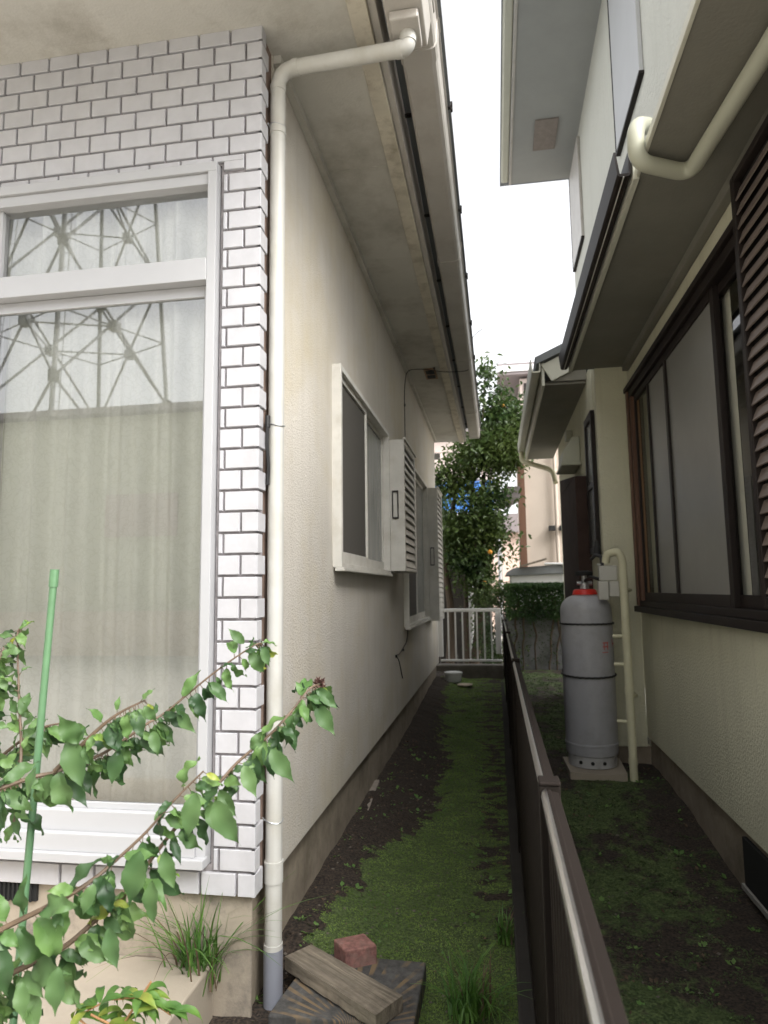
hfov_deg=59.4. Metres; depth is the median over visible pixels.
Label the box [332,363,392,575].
side window
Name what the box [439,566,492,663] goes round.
board fence
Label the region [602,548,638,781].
service pipe
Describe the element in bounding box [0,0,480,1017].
house
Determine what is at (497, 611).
railing
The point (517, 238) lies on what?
sky
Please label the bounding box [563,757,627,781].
paving slab
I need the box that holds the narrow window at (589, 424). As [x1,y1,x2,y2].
[583,410,600,554]
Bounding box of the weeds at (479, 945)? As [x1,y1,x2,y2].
[253,777,507,1021]
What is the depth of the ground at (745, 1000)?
3.01 m
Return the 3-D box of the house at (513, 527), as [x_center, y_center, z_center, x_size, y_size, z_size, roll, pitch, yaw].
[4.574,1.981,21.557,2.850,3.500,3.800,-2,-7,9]
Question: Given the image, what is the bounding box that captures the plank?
[285,944,402,1023]
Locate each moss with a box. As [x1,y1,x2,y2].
[302,676,517,1023]
[523,673,767,1023]
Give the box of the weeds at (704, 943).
[561,762,759,1021]
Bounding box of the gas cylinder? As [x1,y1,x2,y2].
[560,571,618,769]
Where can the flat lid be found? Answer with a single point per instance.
(464, 684)
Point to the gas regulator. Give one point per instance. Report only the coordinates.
(607, 583)
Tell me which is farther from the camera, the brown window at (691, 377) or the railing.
the railing
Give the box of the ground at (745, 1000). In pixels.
[209,663,767,1023]
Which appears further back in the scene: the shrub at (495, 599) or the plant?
the shrub at (495, 599)
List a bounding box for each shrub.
[0,620,338,1023]
[460,574,528,671]
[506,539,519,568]
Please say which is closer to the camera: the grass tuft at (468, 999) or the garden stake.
the garden stake
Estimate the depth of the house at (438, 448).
23.34 m
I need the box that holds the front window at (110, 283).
[0,161,221,870]
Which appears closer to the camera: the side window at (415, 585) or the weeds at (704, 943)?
the weeds at (704, 943)
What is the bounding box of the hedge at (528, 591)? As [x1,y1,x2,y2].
[503,582,563,669]
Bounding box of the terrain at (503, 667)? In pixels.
[440,632,646,716]
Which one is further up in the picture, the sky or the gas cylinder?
the sky
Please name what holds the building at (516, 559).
on the terrain at (503, 667)
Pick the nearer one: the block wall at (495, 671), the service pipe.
the service pipe
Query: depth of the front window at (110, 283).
2.41 m
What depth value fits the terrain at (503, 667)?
14.07 m
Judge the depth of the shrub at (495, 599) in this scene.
10.04 m
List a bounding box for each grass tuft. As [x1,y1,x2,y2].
[71,870,330,995]
[410,928,531,1023]
[474,902,524,945]
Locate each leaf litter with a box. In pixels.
[259,729,510,998]
[556,736,740,1023]
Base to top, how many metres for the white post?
1.754 m
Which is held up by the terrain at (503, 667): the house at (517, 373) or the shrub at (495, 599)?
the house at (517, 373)
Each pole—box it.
[475,473,516,613]
[498,539,502,635]
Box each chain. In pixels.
[559,621,613,624]
[561,669,616,678]
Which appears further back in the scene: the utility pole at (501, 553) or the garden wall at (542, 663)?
the utility pole at (501, 553)
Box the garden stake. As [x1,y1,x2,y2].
[9,569,58,1023]
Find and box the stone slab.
[268,954,425,1023]
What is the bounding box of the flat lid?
[457,683,472,685]
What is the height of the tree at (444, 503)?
3.524 m
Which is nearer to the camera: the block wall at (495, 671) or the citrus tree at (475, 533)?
the block wall at (495, 671)
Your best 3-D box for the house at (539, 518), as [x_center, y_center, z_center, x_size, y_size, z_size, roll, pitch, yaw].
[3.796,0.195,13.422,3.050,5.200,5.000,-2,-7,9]
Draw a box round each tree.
[435,351,533,663]
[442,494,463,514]
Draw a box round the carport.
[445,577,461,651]
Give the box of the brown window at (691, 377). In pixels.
[623,169,767,633]
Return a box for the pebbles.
[283,731,767,1012]
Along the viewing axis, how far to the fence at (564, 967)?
1.16 m
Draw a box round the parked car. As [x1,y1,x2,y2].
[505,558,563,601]
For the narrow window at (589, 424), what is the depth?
5.16 m
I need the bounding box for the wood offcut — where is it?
[367,780,378,809]
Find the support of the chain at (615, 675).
attached to the gas cylinder
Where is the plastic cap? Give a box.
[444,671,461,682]
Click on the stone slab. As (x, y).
(300, 1002)
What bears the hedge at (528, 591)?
on the ground at (745, 1000)
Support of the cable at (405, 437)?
attached to the house at (226, 226)
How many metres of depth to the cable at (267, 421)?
2.29 m
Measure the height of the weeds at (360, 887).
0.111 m
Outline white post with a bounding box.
[469,592,473,651]
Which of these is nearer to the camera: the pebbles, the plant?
the plant
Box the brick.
[334,934,376,967]
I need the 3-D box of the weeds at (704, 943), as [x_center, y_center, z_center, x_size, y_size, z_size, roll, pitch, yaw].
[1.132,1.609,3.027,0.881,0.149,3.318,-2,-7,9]
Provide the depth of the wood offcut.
4.14 m
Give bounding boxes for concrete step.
[2,947,212,1023]
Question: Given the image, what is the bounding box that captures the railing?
[438,608,501,661]
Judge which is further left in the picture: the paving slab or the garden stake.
the garden stake
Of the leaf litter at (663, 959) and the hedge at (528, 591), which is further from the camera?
the hedge at (528, 591)
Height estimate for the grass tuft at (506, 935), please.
0.120 m
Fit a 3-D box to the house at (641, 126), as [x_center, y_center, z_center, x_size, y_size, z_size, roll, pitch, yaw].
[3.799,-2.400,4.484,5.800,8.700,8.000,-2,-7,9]
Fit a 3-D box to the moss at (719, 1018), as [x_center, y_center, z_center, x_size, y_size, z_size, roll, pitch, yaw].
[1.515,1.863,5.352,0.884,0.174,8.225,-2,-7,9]
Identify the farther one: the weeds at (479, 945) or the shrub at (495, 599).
the shrub at (495, 599)
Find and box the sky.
[441,0,575,514]
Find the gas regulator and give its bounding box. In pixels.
[584,541,619,599]
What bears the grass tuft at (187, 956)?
on the ground at (745, 1000)
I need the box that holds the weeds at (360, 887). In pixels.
[255,744,511,1002]
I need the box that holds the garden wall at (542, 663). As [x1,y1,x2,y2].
[505,609,562,669]
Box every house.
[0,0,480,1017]
[434,430,493,619]
[491,513,519,631]
[497,362,533,403]
[500,0,767,920]
[502,404,562,567]
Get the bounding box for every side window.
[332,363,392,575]
[403,468,430,629]
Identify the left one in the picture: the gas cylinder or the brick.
the brick
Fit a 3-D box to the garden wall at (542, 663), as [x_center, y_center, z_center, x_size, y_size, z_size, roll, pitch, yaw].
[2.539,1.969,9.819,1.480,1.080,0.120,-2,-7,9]
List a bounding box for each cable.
[265,415,269,484]
[395,329,481,678]
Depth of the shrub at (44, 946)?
1.09 m
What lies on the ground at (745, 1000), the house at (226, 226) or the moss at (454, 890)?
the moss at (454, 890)
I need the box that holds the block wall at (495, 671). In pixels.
[436,664,503,678]
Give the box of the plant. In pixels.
[70,981,202,1023]
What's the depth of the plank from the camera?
2.05 m
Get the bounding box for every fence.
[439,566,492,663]
[502,613,628,1023]

